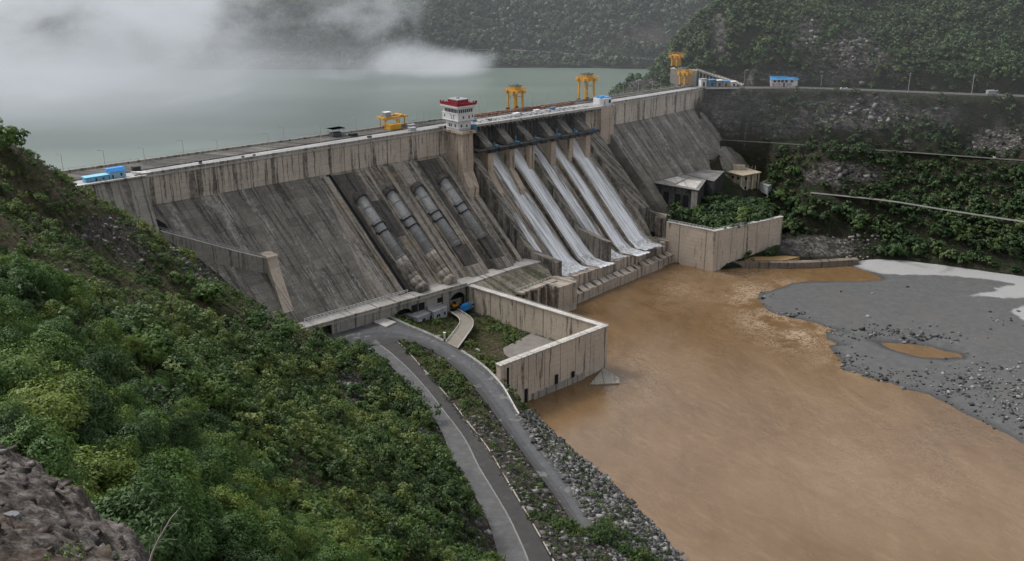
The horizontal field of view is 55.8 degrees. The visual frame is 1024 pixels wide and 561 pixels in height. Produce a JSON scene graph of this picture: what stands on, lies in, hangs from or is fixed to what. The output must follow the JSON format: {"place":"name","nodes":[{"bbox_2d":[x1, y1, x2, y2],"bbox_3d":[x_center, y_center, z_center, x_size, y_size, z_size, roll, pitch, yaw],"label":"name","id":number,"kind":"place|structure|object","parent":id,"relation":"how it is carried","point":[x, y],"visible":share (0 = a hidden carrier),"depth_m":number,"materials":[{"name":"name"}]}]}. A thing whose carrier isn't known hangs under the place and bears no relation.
{"place":"outdoors","nodes":[
{"label":"outdoors","id":0,"kind":"place"},
{"bbox_2d":[0,68,649,170],"bbox_3d":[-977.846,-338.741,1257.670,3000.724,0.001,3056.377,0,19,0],"label":"reservoir water","id":1,"kind":"structure","parent":0,"point":[73,118],"depth_m":625.46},
{"bbox_2d":[0,143,658,560],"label":"hillside ground","id":2,"kind":"structure","parent":0,"point":[96,225],"depth_m":272.60,"materials":[{"name":"plant"}]},
{"bbox_2d":[0,117,30,150],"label":"broadleaf tree","id":3,"kind":"object","parent":2,"relation":"on","point":[9,133],"visible":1,"depth_m":249.09,"materials":[{"name":"green plant"}]},
{"bbox_2d":[0,392,31,430],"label":"broadleaf tree","id":4,"kind":"object","parent":2,"relation":"on","point":[8,402],"visible":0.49,"depth_m":63.12,"materials":[{"name":"green plant"}]},
{"bbox_2d":[0,279,32,328],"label":"broadleaf tree","id":5,"kind":"object","parent":2,"relation":"on","point":[5,288],"visible":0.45,"depth_m":104.70,"materials":[{"name":"green plant"}]},
{"bbox_2d":[0,320,35,355],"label":"broadleaf tree","id":6,"kind":"object","parent":2,"relation":"on","point":[5,334],"visible":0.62,"depth_m":80.20,"materials":[{"name":"green plant"}]},
{"bbox_2d":[0,295,36,335],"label":"broadleaf tree","id":7,"kind":"object","parent":2,"relation":"on","point":[28,331],"visible":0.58,"depth_m":90.62,"materials":[{"name":"green plant"}]},
{"bbox_2d":[0,405,47,459],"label":"broadleaf tree","id":8,"kind":"object","parent":2,"relation":"on","point":[6,427],"visible":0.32,"depth_m":58.18,"materials":[{"name":"green plant"}]},
{"bbox_2d":[0,254,51,301],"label":"broadleaf tree","id":9,"kind":"object","parent":2,"relation":"on","point":[22,273],"visible":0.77,"depth_m":122.19,"materials":[{"name":"green plant"}]},
{"bbox_2d":[0,338,56,397],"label":"broadleaf tree","id":10,"kind":"object","parent":2,"relation":"on","point":[23,366],"visible":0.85,"depth_m":71.63,"materials":[{"name":"green plant"}]},
{"bbox_2d":[9,260,71,303],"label":"broadleaf tree","id":11,"kind":"object","parent":2,"relation":"on","point":[53,286],"visible":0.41,"depth_m":125.82,"materials":[{"name":"green plant"}]},
{"bbox_2d":[0,413,91,488],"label":"broadleaf tree","id":12,"kind":"object","parent":2,"relation":"on","point":[48,450],"visible":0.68,"depth_m":55.62,"materials":[{"name":"green plant"}]},
{"bbox_2d":[0,373,93,448],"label":"broadleaf tree","id":13,"kind":"object","parent":2,"relation":"on","point":[48,403],"visible":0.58,"depth_m":67.81,"materials":[{"name":"green plant"}]},
{"bbox_2d":[10,324,88,380],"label":"broadleaf tree","id":14,"kind":"object","parent":2,"relation":"on","point":[57,345],"visible":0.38,"depth_m":89.09,"materials":[{"name":"green plant"}]},
{"bbox_2d":[25,315,76,350],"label":"broadleaf tree","id":15,"kind":"object","parent":2,"relation":"on","point":[64,328],"visible":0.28,"depth_m":111.39,"materials":[{"name":"green plant"}]},
{"bbox_2d":[29,299,76,324],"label":"broadleaf tree","id":16,"kind":"object","parent":2,"relation":"on","point":[47,315],"visible":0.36,"depth_m":120.15,"materials":[{"name":"green plant"}]},
{"bbox_2d":[32,315,87,348],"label":"broadleaf tree","id":17,"kind":"object","parent":2,"relation":"on","point":[76,337],"visible":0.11,"depth_m":114.74,"materials":[{"name":"green plant"}]},
{"bbox_2d":[48,269,94,298],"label":"broadleaf tree","id":18,"kind":"object","parent":2,"relation":"on","point":[75,280],"visible":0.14,"depth_m":141.38,"materials":[{"name":"green plant"}]},
{"bbox_2d":[56,285,91,322],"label":"broadleaf tree","id":19,"kind":"object","parent":2,"relation":"on","point":[80,300],"visible":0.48,"depth_m":134.18,"materials":[{"name":"green plant"}]},
{"bbox_2d":[0,444,154,560],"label":"rock outcrop","id":20,"kind":"object","parent":2,"relation":"on","point":[57,513],"visible":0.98,"depth_m":13.66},
{"bbox_2d":[41,541,120,560],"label":"outcrop weeds","id":21,"kind":"object","parent":20,"relation":"on","point":[45,557],"visible":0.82,"depth_m":10.34,"materials":[{"name":"green plant"}]},
{"bbox_2d":[33,359,121,423],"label":"broadleaf tree","id":22,"kind":"object","parent":2,"relation":"on","point":[58,371],"visible":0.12,"depth_m":82.24,"materials":[{"name":"green plant"}]},
{"bbox_2d":[32,371,125,456],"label":"broadleaf tree","id":23,"kind":"object","parent":2,"relation":"on","point":[85,430],"visible":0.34,"depth_m":72.49,"materials":[{"name":"green plant"}]},
{"bbox_2d":[56,358,121,405],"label":"broadleaf tree","id":24,"kind":"object","parent":2,"relation":"on","point":[100,376],"visible":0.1,"depth_m":90.58,"materials":[{"name":"green plant"}]},
{"bbox_2d":[64,346,115,378],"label":"broadleaf tree","id":25,"kind":"object","parent":2,"relation":"on","point":[91,356],"visible":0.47,"depth_m":111.18,"materials":[{"name":"green plant"}]},
{"bbox_2d":[76,317,125,346],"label":"broadleaf tree","id":26,"kind":"object","parent":2,"relation":"on","point":[102,334],"visible":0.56,"depth_m":129.65,"materials":[{"name":"green plant"}]},
{"bbox_2d":[56,443,150,513],"bbox_3d":[-27.596,13.700,62.779,7.448,6.070,7.250,0,19,0],"label":"broadleaf tree","id":27,"kind":"object","parent":2,"relation":"on","point":[120,474],"visible":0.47,"depth_m":62.96,"materials":[{"name":"green plant"}]},
{"bbox_2d":[79,343,132,380],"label":"broadleaf tree","id":28,"kind":"object","parent":2,"relation":"on","point":[120,367],"visible":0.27,"depth_m":115.86,"materials":[{"name":"green plant"}]},
{"bbox_2d":[88,434,141,475],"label":"broadleaf tree","id":29,"kind":"object","parent":2,"relation":"on","point":[119,444],"visible":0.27,"depth_m":77.48,"materials":[{"name":"green plant"}]},
{"bbox_2d":[100,404,138,442],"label":"broadleaf tree","id":30,"kind":"object","parent":2,"relation":"on","point":[120,416],"visible":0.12,"depth_m":86.99,"materials":[{"name":"green plant"}]},
{"bbox_2d":[89,416,156,458],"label":"broadleaf tree","id":31,"kind":"object","parent":2,"relation":"on","point":[122,430],"visible":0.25,"depth_m":81.60,"materials":[{"name":"green plant"}]},
{"bbox_2d":[107,383,144,422],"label":"broadleaf tree","id":32,"kind":"object","parent":2,"relation":"on","point":[130,395],"visible":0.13,"depth_m":98.92,"materials":[{"name":"green plant"}]},
{"bbox_2d":[122,333,145,359],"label":"broadleaf tree","id":33,"kind":"object","parent":2,"relation":"on","point":[131,340],"visible":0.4,"depth_m":146.00,"materials":[{"name":"green plant"}]},
{"bbox_2d":[124,326,170,372],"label":"broadleaf tree","id":34,"kind":"object","parent":2,"relation":"on","point":[153,350],"visible":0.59,"depth_m":149.10,"materials":[{"name":"green plant"}]},
{"bbox_2d":[133,414,162,462],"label":"broadleaf tree","id":35,"kind":"object","parent":2,"relation":"on","point":[157,439],"visible":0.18,"depth_m":92.37,"materials":[{"name":"green plant"}]},
{"bbox_2d":[89,464,210,560],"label":"broadleaf tree","id":36,"kind":"object","parent":2,"relation":"on","point":[166,549],"visible":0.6,"depth_m":50.63,"materials":[{"name":"green plant"}]},
{"bbox_2d":[138,404,171,444],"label":"broadleaf tree","id":37,"kind":"object","parent":2,"relation":"on","point":[163,419],"visible":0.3,"depth_m":103.08,"materials":[{"name":"green plant"}]},
{"bbox_2d":[110,446,200,510],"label":"broadleaf tree","id":38,"kind":"object","parent":2,"relation":"on","point":[174,460],"visible":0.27,"depth_m":75.89,"materials":[{"name":"green plant"}]},
{"bbox_2d":[118,499,216,560],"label":"broadleaf tree","id":39,"kind":"object","parent":2,"relation":"on","point":[206,533],"visible":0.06,"depth_m":57.62,"materials":[{"name":"green plant"}]},
{"bbox_2d":[133,440,201,479],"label":"broadleaf tree","id":40,"kind":"object","parent":2,"relation":"on","point":[193,464],"visible":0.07,"depth_m":89.84,"materials":[{"name":"green plant"}]},
{"bbox_2d":[135,402,204,453],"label":"broadleaf tree","id":41,"kind":"object","parent":2,"relation":"on","point":[176,433],"visible":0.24,"depth_m":107.17,"materials":[{"name":"green plant"}]},
{"bbox_2d":[153,353,201,385],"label":"broadleaf tree","id":42,"kind":"object","parent":2,"relation":"on","point":[185,360],"visible":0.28,"depth_m":157.48,"materials":[{"name":"green plant"}]},
{"bbox_2d":[165,367,203,390],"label":"broadleaf tree","id":43,"kind":"object","parent":2,"relation":"on","point":[185,377],"visible":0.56,"depth_m":153.83,"materials":[{"name":"green plant"}]},
{"bbox_2d":[162,396,207,425],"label":"broadleaf tree","id":44,"kind":"object","parent":2,"relation":"on","point":[188,403],"visible":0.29,"depth_m":137.04,"materials":[{"name":"green plant"}]},
{"bbox_2d":[182,486,226,560],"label":"broadleaf tree","id":45,"kind":"object","parent":2,"relation":"on","point":[208,514],"visible":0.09,"depth_m":80.19,"materials":[{"name":"green plant"}]},
{"bbox_2d":[192,278,223,301],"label":"broadleaf tree","id":46,"kind":"object","parent":2,"relation":"on","point":[211,289],"visible":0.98,"depth_m":290.43,"materials":[{"name":"green plant"}]},
{"bbox_2d":[190,373,232,408],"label":"broadleaf tree","id":47,"kind":"object","parent":2,"relation":"on","point":[211,392],"visible":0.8,"depth_m":159.76,"materials":[{"name":"green plant"}]},
{"bbox_2d":[182,441,242,496],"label":"broadleaf tree","id":48,"kind":"object","parent":2,"relation":"on","point":[203,456],"visible":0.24,"depth_m":108.49,"materials":[{"name":"green plant"}]},
{"bbox_2d":[192,458,232,495],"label":"broadleaf tree","id":49,"kind":"object","parent":2,"relation":"on","point":[210,482],"visible":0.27,"depth_m":105.18,"materials":[{"name":"green plant"}]},
{"bbox_2d":[197,409,236,440],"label":"broadleaf tree","id":50,"kind":"object","parent":2,"relation":"on","point":[214,421],"visible":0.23,"depth_m":139.62,"materials":[{"name":"green plant"}]},
{"bbox_2d":[192,423,249,471],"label":"broadleaf tree","id":51,"kind":"object","parent":2,"relation":"on","point":[221,438],"visible":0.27,"depth_m":122.85,"materials":[{"name":"green plant"}]},
{"bbox_2d":[194,505,271,560],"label":"broadleaf tree","id":52,"kind":"object","parent":2,"relation":"on","point":[247,538],"visible":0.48,"depth_m":84.46,"materials":[{"name":"green plant"}]},
{"bbox_2d":[206,485,267,541],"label":"broadleaf tree","id":53,"kind":"object","parent":2,"relation":"on","point":[231,504],"visible":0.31,"depth_m":98.79,"materials":[{"name":"green plant"}]},
{"bbox_2d":[219,479,257,505],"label":"broadleaf tree","id":54,"kind":"object","parent":2,"relation":"on","point":[246,489],"visible":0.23,"depth_m":112.73,"materials":[{"name":"green plant"}]},
{"bbox_2d":[204,544,284,560],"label":"broadleaf tree","id":55,"kind":"object","parent":2,"relation":"on","point":[243,556],"visible":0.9,"depth_m":81.03,"materials":[{"name":"green plant"}]},
{"bbox_2d":[0,142,493,560],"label":"hillside scrub","id":56,"kind":"object","parent":2,"relation":"on","point":[331,447],"visible":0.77,"depth_m":227.31,"materials":[{"name":"green plant"}]},
{"bbox_2d":[224,466,269,505],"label":"broadleaf tree","id":57,"kind":"object","parent":2,"relation":"on","point":[257,483],"visible":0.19,"depth_m":116.21,"materials":[{"name":"green plant"}]},
{"bbox_2d":[243,309,268,329],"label":"broadleaf tree","id":58,"kind":"object","parent":2,"relation":"on","point":[254,320],"visible":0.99,"depth_m":298.52,"materials":[{"name":"green plant"}]},
{"bbox_2d":[244,454,273,488],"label":"broadleaf tree","id":59,"kind":"object","parent":2,"relation":"on","point":[255,471],"visible":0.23,"depth_m":139.80,"materials":[{"name":"green plant"}]},
{"bbox_2d":[254,483,283,514],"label":"broadleaf tree","id":60,"kind":"object","parent":2,"relation":"on","point":[273,501],"visible":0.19,"depth_m":126.16,"materials":[{"name":"green plant"}]},
{"bbox_2d":[258,513,297,560],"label":"broadleaf tree","id":61,"kind":"object","parent":2,"relation":"on","point":[283,541],"visible":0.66,"depth_m":102.59,"materials":[{"name":"green plant"}]},
{"bbox_2d":[267,477,299,500],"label":"broadleaf tree","id":62,"kind":"object","parent":2,"relation":"on","point":[286,490],"visible":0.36,"depth_m":145.07,"materials":[{"name":"green plant"}]},
{"bbox_2d":[271,320,295,336],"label":"broadleaf tree","id":63,"kind":"object","parent":2,"relation":"on","point":[282,328],"visible":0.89,"depth_m":309.25,"materials":[{"name":"green plant"}]},
{"bbox_2d":[290,525,317,555],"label":"broadleaf tree","id":64,"kind":"object","parent":2,"relation":"on","point":[300,533],"visible":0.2,"depth_m":118.17,"materials":[{"name":"green plant"}]},
{"bbox_2d":[301,525,332,551],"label":"broadleaf tree","id":65,"kind":"object","parent":2,"relation":"on","point":[318,536],"visible":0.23,"depth_m":130.04,"materials":[{"name":"green plant"}]},
{"bbox_2d":[314,513,352,542],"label":"broadleaf tree","id":66,"kind":"object","parent":2,"relation":"on","point":[332,522],"visible":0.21,"depth_m":146.67,"materials":[{"name":"green plant"}]},
{"bbox_2d":[0,143,671,560],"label":"shrubs","id":67,"kind":"object","parent":2,"relation":"on","point":[458,383],"visible":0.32,"depth_m":274.10,"materials":[{"name":"green plant"}]},
{"bbox_2d":[304,538,370,560],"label":"broadleaf tree","id":68,"kind":"object","parent":2,"relation":"on","point":[333,552],"visible":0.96,"depth_m":118.72,"materials":[{"name":"green plant"}]},
{"bbox_2d":[322,518,362,560],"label":"broadleaf tree","id":69,"kind":"object","parent":2,"relation":"on","point":[353,543],"visible":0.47,"depth_m":142.71,"materials":[{"name":"green plant"}]},
{"bbox_2d":[353,535,378,556],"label":"broadleaf tree","id":70,"kind":"object","parent":2,"relation":"on","point":[365,543],"visible":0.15,"depth_m":157.46,"materials":[{"name":"green plant"}]},
{"bbox_2d":[59,215,675,560],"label":"hillside stones","id":71,"kind":"object","parent":2,"relation":"on","point":[565,539],"visible":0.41,"depth_m":281.01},
{"bbox_2d":[367,535,404,560],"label":"broadleaf tree","id":72,"kind":"object","parent":2,"relation":"on","point":[392,555],"visible":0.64,"depth_m":161.20,"materials":[{"name":"green plant"}]},
{"bbox_2d":[59,83,750,333],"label":"dam","id":73,"kind":"structure","parent":2,"relation":"on","point":[337,234],"depth_m":439.38,"materials":[{"name":"concrete"}]},
{"bbox_2d":[104,166,125,178],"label":"tarpaulin shed","id":74,"kind":"structure","parent":73,"relation":"on","point":[116,172],"depth_m":365.10,"materials":[{"name":"plastic"}]},
{"bbox_2d":[377,111,407,128],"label":"semi gantry crane","id":75,"kind":"object","parent":73,"relation":"on","point":[386,116],"visible":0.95,"depth_m":461.64,"materials":[{"name":"yellow paint"}]},
{"bbox_2d":[440,97,476,131],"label":"control tower","id":76,"kind":"structure","parent":73,"relation":"on","point":[458,114],"depth_m":456.38,"materials":[{"name":"white paint"}]},
{"bbox_2d":[503,84,526,108],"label":"gantry crane","id":77,"kind":"object","parent":73,"relation":"on","point":[514,90],"visible":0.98,"depth_m":511.21,"materials":[{"name":"yellow paint"}]},
{"bbox_2d":[473,138,660,275],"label":"spillway water","id":78,"kind":"structure","parent":73,"relation":"on","point":[620,214],"depth_m":496.78,"materials":[{"name":"liquid"}]},
{"bbox_2d":[574,72,597,100],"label":"gantry crane","id":79,"kind":"object","parent":73,"relation":"on","point":[586,77],"visible":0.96,"depth_m":539.74,"materials":[{"name":"yellow paint"}]},
{"bbox_2d":[404,303,447,321],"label":"site office","id":80,"kind":"structure","parent":2,"relation":"on","point":[434,310],"depth_m":419.05,"materials":[{"name":"white"}]},
{"bbox_2d":[392,310,554,385],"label":"yard weeds","id":81,"kind":"object","parent":2,"relation":"on","point":[517,335],"visible":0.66,"depth_m":405.56,"materials":[{"name":"green plant"}]},
{"bbox_2d":[398,342,553,560],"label":"road kerb","id":82,"kind":"structure","parent":2,"relation":"on","point":[493,457],"depth_m":287.73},
{"bbox_2d":[503,334,553,357],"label":"yard slab","id":83,"kind":"structure","parent":2,"relation":"on","point":[529,342],"depth_m":398.69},
{"bbox_2d":[403,340,662,560],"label":"verge bushes","id":84,"kind":"object","parent":2,"relation":"on","point":[601,532],"visible":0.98,"depth_m":260.82,"materials":[{"name":"green plant"}]},
{"bbox_2d":[467,283,608,401],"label":"enclosure wall","id":85,"kind":"structure","parent":2,"relation":"on","point":[575,351],"depth_m":384.76,"materials":[{"name":"concrete"}]},
{"bbox_2d":[516,409,688,560],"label":"riprap","id":86,"kind":"object","parent":2,"relation":"on","point":[534,431],"visible":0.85,"depth_m":293.03,"materials":[{"name":"stone"}]},
{"bbox_2d":[0,0,710,69],"bbox_3d":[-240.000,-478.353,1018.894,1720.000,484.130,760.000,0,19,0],"label":"hills","id":87,"kind":"structure","parent":0,"point":[652,29],"depth_m":808.31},
{"bbox_2d":[0,0,711,68],"bbox_3d":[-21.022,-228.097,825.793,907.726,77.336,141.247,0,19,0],"label":"forest","id":88,"kind":"object","parent":87,"relation":"on","point":[166,32],"visible":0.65,"depth_m":812.18,"materials":[{"name":"green plant"}]},
{"bbox_2d":[365,342,550,560],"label":"road","id":89,"kind":"structure","parent":0,"point":[515,537],"depth_m":281.38,"materials":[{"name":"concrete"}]},
{"bbox_2d":[324,318,591,527],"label":"road","id":90,"kind":"structure","parent":0,"point":[488,387],"depth_m":345.85,"materials":[{"name":"asphalt"}]},
{"bbox_2d":[446,310,472,347],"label":"yard path","id":91,"kind":"structure","parent":0,"point":[456,338],"depth_m":400.56,"materials":[{"name":"concrete"}]},
{"bbox_2d":[526,263,1023,560],"bbox_3d":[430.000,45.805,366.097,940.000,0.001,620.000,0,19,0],"label":"river water","id":92,"kind":"structure","parent":0,"point":[729,417],"depth_m":339.04,"materials":[{"name":"liquid"}]},
{"bbox_2d":[590,368,618,384],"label":"river plinth","id":93,"kind":"structure","parent":92,"relation":"in","point":[604,376],"depth_m":383.11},
{"bbox_2d":[615,0,1023,275],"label":"gorge slope","id":94,"kind":"structure","parent":0,"point":[723,110],"depth_m":565.51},
{"bbox_2d":[669,67,698,86],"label":"abutment platform","id":95,"kind":"structure","parent":94,"relation":"on","point":[674,77],"depth_m":604.28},
{"bbox_2d":[653,169,723,210],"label":"derelict powerhouse","id":96,"kind":"structure","parent":94,"relation":"on","point":[689,190],"depth_m":536.04,"materials":[{"name":"concrete"}]},
{"bbox_2d":[666,216,783,270],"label":"retaining wall","id":97,"kind":"structure","parent":94,"relation":"on","point":[704,248],"depth_m":514.82,"materials":[{"name":"concrete"}]},
{"bbox_2d":[727,164,761,189],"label":"yellow ruin","id":98,"kind":"object","parent":94,"relation":"on","point":[743,177],"visible":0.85,"depth_m":574.83,"materials":[{"name":"paint"}]},
{"bbox_2d":[745,256,799,260],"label":"muddy puddle bed","id":99,"kind":"object","parent":94,"relation":"on","point":[776,258],"visible":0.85,"depth_m":519.48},
{"bbox_2d":[769,76,798,85],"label":"blue roofed office","id":100,"kind":"structure","parent":94,"relation":"on","point":[783,81],"depth_m":589.51,"materials":[{"name":"white paint"}]},
{"bbox_2d":[732,257,858,267],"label":"river training wall","id":101,"kind":"structure","parent":94,"relation":"on","point":[808,263],"depth_m":515.32,"materials":[{"name":"concrete"}]},
{"bbox_2d":[608,0,1023,265],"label":"gorge scrub","id":102,"kind":"object","parent":94,"relation":"on","point":[1007,42],"visible":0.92,"depth_m":572.98,"materials":[{"name":"green plant"}]},
{"bbox_2d":[802,18,1023,259],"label":"cliff rocks","id":103,"kind":"object","parent":94,"relation":"on","point":[845,171],"visible":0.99,"depth_m":567.41,"materials":[{"name":"stone"}]},
{"bbox_2d":[705,86,1023,96],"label":"cliff road","id":104,"kind":"structure","parent":0,"point":[766,87],"depth_m":582.01,"materials":[{"name":"concrete"}]},
{"bbox_2d":[726,140,1023,160],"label":"bench track","id":105,"kind":"structure","parent":0,"point":[887,150],"depth_m":551.49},
{"bbox_2d":[758,259,1023,442],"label":"gravel bar","id":106,"kind":"object","parent":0,"point":[956,300],"visible":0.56,"depth_m":439.23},
{"bbox_2d":[757,284,1023,437],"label":"river boulders","id":107,"kind":"object","parent":106,"relation":"on","point":[984,382],"visible":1,"depth_m":385.50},
{"bbox_2d":[811,192,1023,221],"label":"bench track","id":108,"kind":"structure","parent":0,"point":[921,206],"depth_m":524.55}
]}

